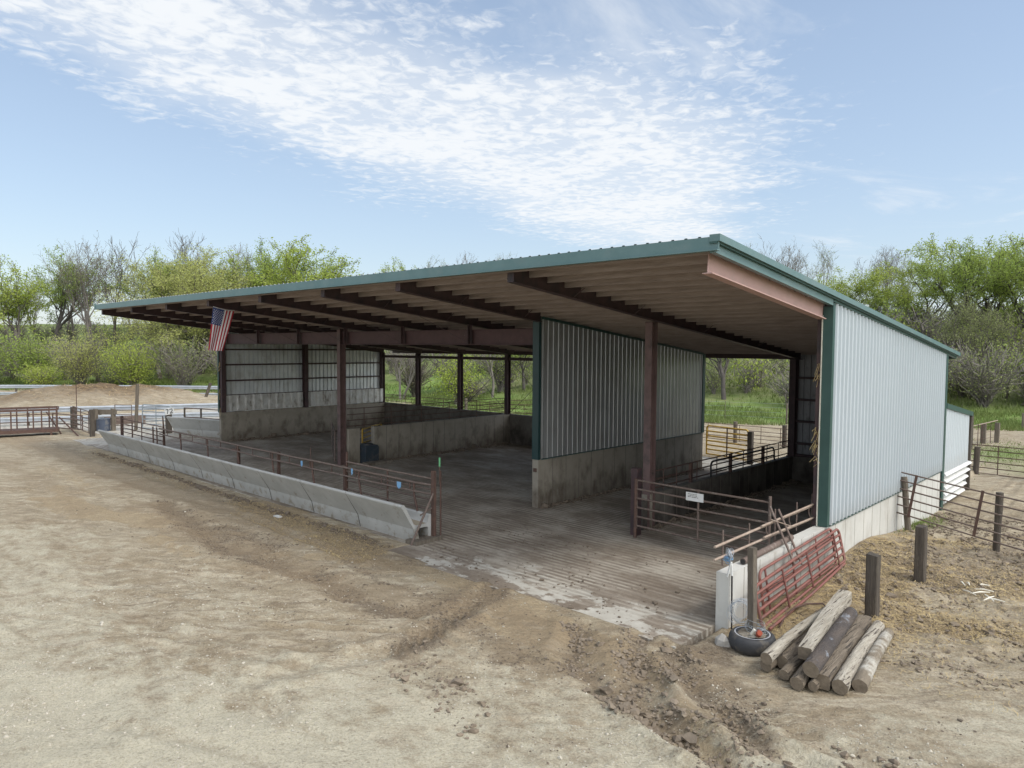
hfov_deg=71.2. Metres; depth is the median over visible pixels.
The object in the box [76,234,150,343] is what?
bare tree
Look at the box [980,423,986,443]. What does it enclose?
square post
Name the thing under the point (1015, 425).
meadow grass
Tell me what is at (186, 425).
feed bunk
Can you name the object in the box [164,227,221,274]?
bare tree
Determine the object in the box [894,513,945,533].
weeds
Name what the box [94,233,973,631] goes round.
open front barn
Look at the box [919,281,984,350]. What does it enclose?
budding tree
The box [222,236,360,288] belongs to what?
leafy tree
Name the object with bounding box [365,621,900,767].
mud clods
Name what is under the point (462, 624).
mud clods
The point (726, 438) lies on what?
yellow gate
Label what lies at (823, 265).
bare tree
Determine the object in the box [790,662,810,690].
timber post
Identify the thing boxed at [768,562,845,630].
loose pipe
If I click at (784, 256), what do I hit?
bare tree
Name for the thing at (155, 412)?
galvanised gate
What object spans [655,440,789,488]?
wall railing
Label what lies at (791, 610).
curved bar
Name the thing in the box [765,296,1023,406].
twiggy undergrowth
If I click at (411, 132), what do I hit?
sky
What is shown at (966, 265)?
leafy tree
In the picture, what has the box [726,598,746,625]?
wire coil
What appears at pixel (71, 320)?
bare tree
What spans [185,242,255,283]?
bare tree
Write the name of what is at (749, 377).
green undergrowth
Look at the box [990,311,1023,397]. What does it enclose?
bare tree
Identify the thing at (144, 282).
budding tree
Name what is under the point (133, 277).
bare tree
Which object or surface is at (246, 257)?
budding tree
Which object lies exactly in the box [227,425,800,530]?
manure crumbs
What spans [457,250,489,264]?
bare tree
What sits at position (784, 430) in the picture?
round post
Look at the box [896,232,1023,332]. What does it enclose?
leafy tree
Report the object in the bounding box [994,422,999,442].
square post
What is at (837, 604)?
timber beam
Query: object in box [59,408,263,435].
apron
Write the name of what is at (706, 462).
apron
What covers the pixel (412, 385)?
brushy thicket
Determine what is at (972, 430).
square post
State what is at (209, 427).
feed bunk
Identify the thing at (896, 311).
green undergrowth
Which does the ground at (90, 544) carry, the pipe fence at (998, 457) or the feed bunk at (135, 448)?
the pipe fence at (998, 457)
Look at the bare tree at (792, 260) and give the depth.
91.17 m
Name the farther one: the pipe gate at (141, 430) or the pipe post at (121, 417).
the pipe post at (121, 417)
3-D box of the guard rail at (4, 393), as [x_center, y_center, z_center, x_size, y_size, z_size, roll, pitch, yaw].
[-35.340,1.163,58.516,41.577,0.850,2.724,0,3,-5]
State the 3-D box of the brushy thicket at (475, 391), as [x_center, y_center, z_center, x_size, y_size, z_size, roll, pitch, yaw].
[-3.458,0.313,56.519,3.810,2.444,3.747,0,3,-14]
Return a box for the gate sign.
[686,492,703,502]
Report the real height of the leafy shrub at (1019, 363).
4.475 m
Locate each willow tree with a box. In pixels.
[80,243,249,368]
[102,246,271,374]
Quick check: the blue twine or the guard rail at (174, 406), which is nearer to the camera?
the blue twine
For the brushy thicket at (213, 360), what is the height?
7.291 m
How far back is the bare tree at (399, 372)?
59.70 m
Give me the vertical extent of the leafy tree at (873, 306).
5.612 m
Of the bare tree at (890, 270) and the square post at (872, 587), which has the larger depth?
the bare tree at (890, 270)
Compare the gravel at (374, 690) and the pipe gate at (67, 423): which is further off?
the pipe gate at (67, 423)
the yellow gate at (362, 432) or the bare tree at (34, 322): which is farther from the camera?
the bare tree at (34, 322)
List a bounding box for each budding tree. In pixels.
[50,270,86,333]
[110,247,177,348]
[212,244,275,287]
[886,275,931,312]
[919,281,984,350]
[948,297,1023,377]
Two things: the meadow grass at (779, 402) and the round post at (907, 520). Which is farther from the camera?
the meadow grass at (779, 402)
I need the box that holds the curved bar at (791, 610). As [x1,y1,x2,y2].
[779,603,825,626]
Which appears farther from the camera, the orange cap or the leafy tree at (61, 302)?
the leafy tree at (61, 302)
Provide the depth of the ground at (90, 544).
10.60 m
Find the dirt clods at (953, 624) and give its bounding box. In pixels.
[765,512,1023,699]
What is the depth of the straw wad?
14.64 m
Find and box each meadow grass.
[0,376,389,392]
[385,349,1023,414]
[385,388,1023,430]
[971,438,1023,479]
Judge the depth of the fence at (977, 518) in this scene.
16.77 m
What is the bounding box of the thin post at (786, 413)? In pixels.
[786,403,787,423]
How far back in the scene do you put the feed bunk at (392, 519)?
16.88 m
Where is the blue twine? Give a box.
[723,555,732,563]
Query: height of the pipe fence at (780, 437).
0.810 m
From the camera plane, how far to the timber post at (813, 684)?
9.41 m
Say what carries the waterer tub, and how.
on the barn floor
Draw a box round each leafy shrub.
[0,325,76,384]
[0,327,15,378]
[13,360,67,384]
[24,319,124,384]
[87,333,163,384]
[988,345,1023,385]
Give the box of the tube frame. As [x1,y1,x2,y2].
[710,447,774,476]
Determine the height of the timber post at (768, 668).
0.197 m
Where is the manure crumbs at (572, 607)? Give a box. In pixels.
[424,524,711,634]
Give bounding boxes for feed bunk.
[98,430,128,455]
[117,434,150,462]
[138,440,174,469]
[162,446,202,478]
[167,416,202,435]
[190,453,234,487]
[196,418,219,437]
[221,460,271,498]
[258,470,313,511]
[300,480,360,525]
[346,492,430,539]
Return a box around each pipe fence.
[184,407,218,419]
[385,394,530,413]
[489,400,531,413]
[703,422,787,445]
[971,444,1023,478]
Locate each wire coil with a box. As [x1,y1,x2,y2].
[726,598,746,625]
[745,617,766,634]
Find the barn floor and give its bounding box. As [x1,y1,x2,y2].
[74,428,813,639]
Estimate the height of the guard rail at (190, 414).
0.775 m
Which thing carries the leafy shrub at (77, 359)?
on the ground at (90, 544)
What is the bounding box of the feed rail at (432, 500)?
[156,427,435,545]
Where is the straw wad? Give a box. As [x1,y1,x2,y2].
[809,364,819,466]
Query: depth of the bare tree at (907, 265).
93.33 m
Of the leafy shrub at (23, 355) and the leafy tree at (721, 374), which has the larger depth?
the leafy shrub at (23, 355)
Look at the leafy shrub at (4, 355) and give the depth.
74.29 m
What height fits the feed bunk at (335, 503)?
1.050 m
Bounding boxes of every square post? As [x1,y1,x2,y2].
[70,407,76,428]
[89,409,94,436]
[95,409,97,430]
[111,408,115,430]
[165,414,171,432]
[747,431,753,464]
[864,552,880,617]
[913,524,927,583]
[971,414,973,447]
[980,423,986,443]
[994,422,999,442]
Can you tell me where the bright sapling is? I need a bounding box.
[425,354,483,404]
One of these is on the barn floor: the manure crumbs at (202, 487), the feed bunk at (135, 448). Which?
the feed bunk at (135, 448)
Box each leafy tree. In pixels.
[0,254,57,348]
[26,245,138,341]
[115,246,243,359]
[214,233,364,289]
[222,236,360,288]
[276,262,348,283]
[375,256,416,272]
[511,355,531,389]
[705,358,739,399]
[815,262,905,304]
[859,287,930,317]
[866,244,982,322]
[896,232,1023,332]
[901,236,1023,327]
[971,236,1023,347]
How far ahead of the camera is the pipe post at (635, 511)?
16.96 m
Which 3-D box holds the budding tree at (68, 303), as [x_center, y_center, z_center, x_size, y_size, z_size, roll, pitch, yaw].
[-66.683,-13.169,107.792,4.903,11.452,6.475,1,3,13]
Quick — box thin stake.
[76,385,77,427]
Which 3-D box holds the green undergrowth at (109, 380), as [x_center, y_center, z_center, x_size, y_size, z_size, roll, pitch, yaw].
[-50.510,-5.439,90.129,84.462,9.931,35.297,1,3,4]
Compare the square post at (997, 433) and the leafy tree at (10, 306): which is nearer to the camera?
the square post at (997, 433)
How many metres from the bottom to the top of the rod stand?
1.131 m
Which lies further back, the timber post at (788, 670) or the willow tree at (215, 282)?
the willow tree at (215, 282)
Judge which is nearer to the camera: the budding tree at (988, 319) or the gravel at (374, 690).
the gravel at (374, 690)
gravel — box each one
[0,460,980,765]
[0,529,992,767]
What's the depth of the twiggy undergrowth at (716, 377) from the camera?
55.67 m
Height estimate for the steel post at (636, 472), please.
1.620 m
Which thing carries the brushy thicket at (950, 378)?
on the ground at (90, 544)
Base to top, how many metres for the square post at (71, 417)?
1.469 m
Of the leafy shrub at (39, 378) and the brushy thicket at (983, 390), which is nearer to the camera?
the brushy thicket at (983, 390)
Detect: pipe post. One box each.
[120,416,123,434]
[162,416,165,445]
[633,478,637,537]
[767,496,771,545]
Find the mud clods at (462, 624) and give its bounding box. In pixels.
[76,490,1023,766]
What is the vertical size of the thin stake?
2.350 m
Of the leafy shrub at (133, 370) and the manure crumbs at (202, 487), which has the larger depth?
the leafy shrub at (133, 370)
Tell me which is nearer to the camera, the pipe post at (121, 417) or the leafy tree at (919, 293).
the pipe post at (121, 417)
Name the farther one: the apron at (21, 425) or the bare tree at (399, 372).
the bare tree at (399, 372)
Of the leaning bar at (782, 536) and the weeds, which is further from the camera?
the weeds
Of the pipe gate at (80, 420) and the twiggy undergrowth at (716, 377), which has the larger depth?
the twiggy undergrowth at (716, 377)
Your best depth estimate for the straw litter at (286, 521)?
17.65 m
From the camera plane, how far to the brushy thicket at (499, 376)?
60.34 m
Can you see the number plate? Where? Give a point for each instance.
(168, 411)
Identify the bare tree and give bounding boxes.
[13,276,43,339]
[34,239,90,341]
[44,232,109,349]
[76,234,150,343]
[89,250,144,333]
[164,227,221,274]
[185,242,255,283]
[388,351,431,399]
[419,255,439,267]
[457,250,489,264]
[465,354,500,397]
[759,235,807,272]
[776,239,808,271]
[800,241,838,285]
[850,252,917,306]
[870,244,919,314]
[893,251,933,292]
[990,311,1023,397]
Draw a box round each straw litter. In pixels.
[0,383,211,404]
[81,449,393,561]
[727,530,1023,719]
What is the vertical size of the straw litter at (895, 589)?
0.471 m
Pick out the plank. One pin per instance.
(105, 411)
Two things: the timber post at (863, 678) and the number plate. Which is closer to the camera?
the timber post at (863, 678)
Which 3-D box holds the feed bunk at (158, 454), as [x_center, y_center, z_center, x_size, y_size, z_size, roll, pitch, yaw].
[-12.971,2.662,26.531,2.300,1.050,0.870,3,4,43]
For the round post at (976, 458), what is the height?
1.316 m
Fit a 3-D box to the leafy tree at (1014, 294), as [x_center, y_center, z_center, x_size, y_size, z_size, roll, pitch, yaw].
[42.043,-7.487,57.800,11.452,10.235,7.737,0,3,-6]
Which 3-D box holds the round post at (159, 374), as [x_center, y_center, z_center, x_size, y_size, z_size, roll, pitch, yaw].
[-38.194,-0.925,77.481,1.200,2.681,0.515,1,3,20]
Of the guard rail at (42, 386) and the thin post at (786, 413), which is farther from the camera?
the guard rail at (42, 386)
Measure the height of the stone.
0.180 m
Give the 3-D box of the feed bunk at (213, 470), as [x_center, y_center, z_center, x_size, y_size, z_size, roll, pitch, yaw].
[-9.584,2.846,23.351,2.300,1.050,0.870,3,4,43]
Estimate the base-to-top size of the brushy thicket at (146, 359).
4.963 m
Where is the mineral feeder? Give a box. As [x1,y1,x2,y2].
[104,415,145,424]
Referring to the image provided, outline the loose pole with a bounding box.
[59,417,78,435]
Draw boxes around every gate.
[52,413,82,429]
[72,406,88,432]
[114,404,131,425]
[122,418,163,444]
[142,404,170,429]
[331,422,335,461]
[346,461,430,510]
[361,424,381,442]
[636,479,768,550]
[706,425,748,459]
[757,528,845,627]
[758,528,836,613]
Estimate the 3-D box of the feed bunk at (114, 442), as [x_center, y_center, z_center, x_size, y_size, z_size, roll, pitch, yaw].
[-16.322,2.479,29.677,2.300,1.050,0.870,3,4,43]
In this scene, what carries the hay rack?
on the ground at (90, 544)
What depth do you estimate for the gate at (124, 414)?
37.93 m
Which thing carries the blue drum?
on the apron at (117, 431)
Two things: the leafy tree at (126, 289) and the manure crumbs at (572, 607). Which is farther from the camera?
the leafy tree at (126, 289)
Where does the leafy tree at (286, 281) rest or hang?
on the ground at (90, 544)
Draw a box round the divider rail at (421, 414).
[347,398,504,426]
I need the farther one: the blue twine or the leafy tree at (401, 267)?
the leafy tree at (401, 267)
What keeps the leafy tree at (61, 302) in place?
on the ground at (90, 544)
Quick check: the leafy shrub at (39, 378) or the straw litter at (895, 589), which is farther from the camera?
the leafy shrub at (39, 378)
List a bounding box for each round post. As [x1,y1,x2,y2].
[134,384,138,429]
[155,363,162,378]
[204,383,211,396]
[464,398,467,409]
[733,421,737,442]
[782,425,786,446]
[901,477,910,531]
[973,446,980,473]
[992,492,1003,551]
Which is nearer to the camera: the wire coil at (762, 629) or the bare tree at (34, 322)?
the wire coil at (762, 629)
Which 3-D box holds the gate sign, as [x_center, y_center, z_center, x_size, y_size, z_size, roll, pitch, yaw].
[4.059,2.516,15.896,0.430,0.190,0.010,3,4,43]
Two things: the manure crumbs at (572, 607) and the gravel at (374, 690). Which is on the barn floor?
the manure crumbs at (572, 607)
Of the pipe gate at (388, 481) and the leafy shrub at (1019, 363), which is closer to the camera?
the pipe gate at (388, 481)
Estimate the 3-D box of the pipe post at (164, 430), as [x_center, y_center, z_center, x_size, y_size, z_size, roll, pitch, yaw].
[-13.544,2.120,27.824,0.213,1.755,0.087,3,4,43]
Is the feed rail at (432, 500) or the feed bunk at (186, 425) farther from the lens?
the feed bunk at (186, 425)
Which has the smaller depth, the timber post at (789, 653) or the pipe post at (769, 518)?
the timber post at (789, 653)
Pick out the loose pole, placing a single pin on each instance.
(68, 426)
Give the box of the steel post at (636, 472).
[630,467,641,535]
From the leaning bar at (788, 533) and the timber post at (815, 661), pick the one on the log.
the timber post at (815, 661)
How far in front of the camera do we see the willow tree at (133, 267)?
80.95 m
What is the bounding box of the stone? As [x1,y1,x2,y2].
[715,633,730,646]
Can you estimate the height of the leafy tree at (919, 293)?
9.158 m
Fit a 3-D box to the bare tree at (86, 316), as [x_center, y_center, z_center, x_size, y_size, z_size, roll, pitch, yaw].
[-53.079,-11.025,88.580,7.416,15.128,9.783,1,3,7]
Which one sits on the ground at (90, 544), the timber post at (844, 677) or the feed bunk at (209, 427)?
the timber post at (844, 677)
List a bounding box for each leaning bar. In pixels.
[769,506,795,564]
[777,509,802,564]
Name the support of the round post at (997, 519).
on the ground at (90, 544)
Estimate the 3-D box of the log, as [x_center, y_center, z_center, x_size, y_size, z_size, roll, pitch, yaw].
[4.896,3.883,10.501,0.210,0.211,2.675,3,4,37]
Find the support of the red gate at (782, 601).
on the ground at (90, 544)
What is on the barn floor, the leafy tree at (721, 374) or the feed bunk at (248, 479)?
the feed bunk at (248, 479)
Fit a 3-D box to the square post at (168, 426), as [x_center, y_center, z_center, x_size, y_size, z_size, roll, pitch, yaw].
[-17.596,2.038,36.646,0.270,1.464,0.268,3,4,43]
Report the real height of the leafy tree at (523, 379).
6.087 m
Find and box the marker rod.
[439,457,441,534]
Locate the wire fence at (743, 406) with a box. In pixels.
[705,401,775,417]
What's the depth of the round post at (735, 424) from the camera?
34.30 m
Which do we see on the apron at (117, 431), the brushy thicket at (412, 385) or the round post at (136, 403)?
the round post at (136, 403)
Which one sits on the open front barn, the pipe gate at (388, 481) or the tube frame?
the tube frame
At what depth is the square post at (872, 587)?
11.98 m
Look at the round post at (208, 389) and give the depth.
55.03 m
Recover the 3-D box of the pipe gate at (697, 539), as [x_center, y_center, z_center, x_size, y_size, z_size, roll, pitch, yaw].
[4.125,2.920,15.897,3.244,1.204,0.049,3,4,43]
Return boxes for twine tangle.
[726,547,733,563]
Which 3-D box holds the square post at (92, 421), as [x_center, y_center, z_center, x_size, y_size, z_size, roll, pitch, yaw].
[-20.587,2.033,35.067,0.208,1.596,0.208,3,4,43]
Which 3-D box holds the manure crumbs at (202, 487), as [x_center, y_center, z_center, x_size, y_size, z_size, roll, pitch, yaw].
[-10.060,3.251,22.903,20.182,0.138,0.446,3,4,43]
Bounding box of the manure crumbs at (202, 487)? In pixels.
[92,452,389,547]
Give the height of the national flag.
1.423 m
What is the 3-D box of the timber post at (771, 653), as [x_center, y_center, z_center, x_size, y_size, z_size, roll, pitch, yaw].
[4.272,3.710,10.716,0.188,0.170,2.494,3,4,40]
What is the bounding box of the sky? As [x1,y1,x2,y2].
[0,0,1023,324]
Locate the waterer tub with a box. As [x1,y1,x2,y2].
[360,443,378,463]
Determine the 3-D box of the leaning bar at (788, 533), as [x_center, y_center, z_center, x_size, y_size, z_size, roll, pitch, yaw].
[5.200,2.852,13.372,0.042,0.933,0.621,-1,3,-27]
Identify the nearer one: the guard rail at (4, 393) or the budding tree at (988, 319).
the budding tree at (988, 319)
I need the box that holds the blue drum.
[96,418,110,430]
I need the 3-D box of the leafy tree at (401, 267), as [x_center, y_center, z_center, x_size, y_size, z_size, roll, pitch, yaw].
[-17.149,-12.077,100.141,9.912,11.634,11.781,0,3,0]
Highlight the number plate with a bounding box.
[164,407,174,414]
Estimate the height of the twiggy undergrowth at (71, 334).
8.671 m
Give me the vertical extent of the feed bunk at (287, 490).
1.050 m
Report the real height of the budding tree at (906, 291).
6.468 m
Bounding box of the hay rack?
[0,406,59,434]
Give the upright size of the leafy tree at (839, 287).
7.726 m
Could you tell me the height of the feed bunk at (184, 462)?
1.050 m
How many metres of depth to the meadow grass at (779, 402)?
52.39 m
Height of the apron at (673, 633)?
0.180 m
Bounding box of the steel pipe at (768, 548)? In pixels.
[740,534,793,564]
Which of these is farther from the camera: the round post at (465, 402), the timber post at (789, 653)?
the round post at (465, 402)
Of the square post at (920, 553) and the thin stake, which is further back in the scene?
the thin stake
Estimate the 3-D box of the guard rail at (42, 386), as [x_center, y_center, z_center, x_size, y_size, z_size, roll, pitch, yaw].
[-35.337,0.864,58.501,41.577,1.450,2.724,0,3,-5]
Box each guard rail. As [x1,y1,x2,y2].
[0,385,217,391]
[0,392,217,394]
[0,403,217,425]
[0,411,231,422]
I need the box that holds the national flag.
[208,306,234,350]
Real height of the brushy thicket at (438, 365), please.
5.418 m
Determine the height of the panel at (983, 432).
1.050 m
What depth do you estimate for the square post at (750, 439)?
27.89 m
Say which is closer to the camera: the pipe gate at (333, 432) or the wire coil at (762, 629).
the wire coil at (762, 629)
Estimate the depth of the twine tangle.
11.50 m
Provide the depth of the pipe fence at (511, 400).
41.45 m
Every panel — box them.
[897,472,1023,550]
[974,424,995,445]
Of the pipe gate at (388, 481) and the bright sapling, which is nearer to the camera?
the pipe gate at (388, 481)
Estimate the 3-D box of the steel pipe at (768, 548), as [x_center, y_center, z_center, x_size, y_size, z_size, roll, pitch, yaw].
[4.587,2.945,12.790,0.106,0.111,2.131,3,4,42]
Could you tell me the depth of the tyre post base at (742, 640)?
10.79 m
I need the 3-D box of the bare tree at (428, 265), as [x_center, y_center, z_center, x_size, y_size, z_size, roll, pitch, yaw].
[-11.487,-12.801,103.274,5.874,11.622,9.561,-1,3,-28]
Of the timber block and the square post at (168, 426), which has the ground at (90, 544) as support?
the timber block
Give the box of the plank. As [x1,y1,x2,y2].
[90,409,116,414]
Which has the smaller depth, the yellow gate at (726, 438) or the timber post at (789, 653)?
the timber post at (789, 653)
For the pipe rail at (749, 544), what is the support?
attached to the open front barn
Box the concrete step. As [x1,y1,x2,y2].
[363,459,391,465]
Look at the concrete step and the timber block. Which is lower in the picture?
the timber block
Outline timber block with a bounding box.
[406,534,442,545]
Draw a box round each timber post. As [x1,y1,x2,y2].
[760,607,823,664]
[760,639,795,671]
[777,628,809,668]
[778,654,804,680]
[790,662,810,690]
[802,607,857,677]
[808,678,819,691]
[832,620,884,694]
[852,628,893,692]
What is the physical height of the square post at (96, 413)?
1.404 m
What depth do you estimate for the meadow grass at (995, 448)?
31.50 m
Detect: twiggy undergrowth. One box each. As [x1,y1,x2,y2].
[0,317,440,385]
[385,307,1023,398]
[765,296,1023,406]
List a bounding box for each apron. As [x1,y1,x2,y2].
[0,422,68,428]
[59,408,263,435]
[389,545,699,648]
[702,456,756,471]
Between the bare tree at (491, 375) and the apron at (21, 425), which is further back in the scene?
the bare tree at (491, 375)
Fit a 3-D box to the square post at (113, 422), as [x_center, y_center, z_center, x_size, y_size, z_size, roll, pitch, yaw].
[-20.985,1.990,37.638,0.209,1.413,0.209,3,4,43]
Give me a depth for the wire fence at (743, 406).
44.23 m
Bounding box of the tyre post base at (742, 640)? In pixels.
[728,546,775,656]
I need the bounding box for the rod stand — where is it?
[727,562,732,628]
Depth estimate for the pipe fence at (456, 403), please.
38.75 m
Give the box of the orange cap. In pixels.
[756,630,762,637]
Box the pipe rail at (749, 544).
[713,494,813,565]
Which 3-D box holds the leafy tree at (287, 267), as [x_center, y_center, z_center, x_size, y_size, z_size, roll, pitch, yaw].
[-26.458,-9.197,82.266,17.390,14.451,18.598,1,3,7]
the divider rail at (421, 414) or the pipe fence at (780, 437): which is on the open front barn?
the divider rail at (421, 414)
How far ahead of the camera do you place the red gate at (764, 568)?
13.07 m
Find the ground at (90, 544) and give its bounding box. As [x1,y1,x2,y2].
[0,320,1023,767]
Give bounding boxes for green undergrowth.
[0,319,430,384]
[402,301,1023,392]
[786,296,1023,379]
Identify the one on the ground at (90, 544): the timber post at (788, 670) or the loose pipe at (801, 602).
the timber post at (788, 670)
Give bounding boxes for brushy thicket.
[101,342,162,383]
[142,327,216,385]
[190,330,216,378]
[388,358,440,395]
[425,353,482,389]
[442,372,490,401]
[467,354,530,391]
[938,339,991,395]
[941,334,1023,407]
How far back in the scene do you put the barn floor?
18.22 m
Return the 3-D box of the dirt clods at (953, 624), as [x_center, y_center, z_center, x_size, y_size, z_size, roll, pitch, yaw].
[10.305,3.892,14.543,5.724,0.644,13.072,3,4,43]
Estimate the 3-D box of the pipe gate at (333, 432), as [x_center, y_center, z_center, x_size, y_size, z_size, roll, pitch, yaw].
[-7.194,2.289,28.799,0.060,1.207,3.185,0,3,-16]
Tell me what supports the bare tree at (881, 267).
on the ground at (90, 544)
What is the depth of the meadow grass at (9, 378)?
75.43 m
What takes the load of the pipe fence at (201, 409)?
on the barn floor
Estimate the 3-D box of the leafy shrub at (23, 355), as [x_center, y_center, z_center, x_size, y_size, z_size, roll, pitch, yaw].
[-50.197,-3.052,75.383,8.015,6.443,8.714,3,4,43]

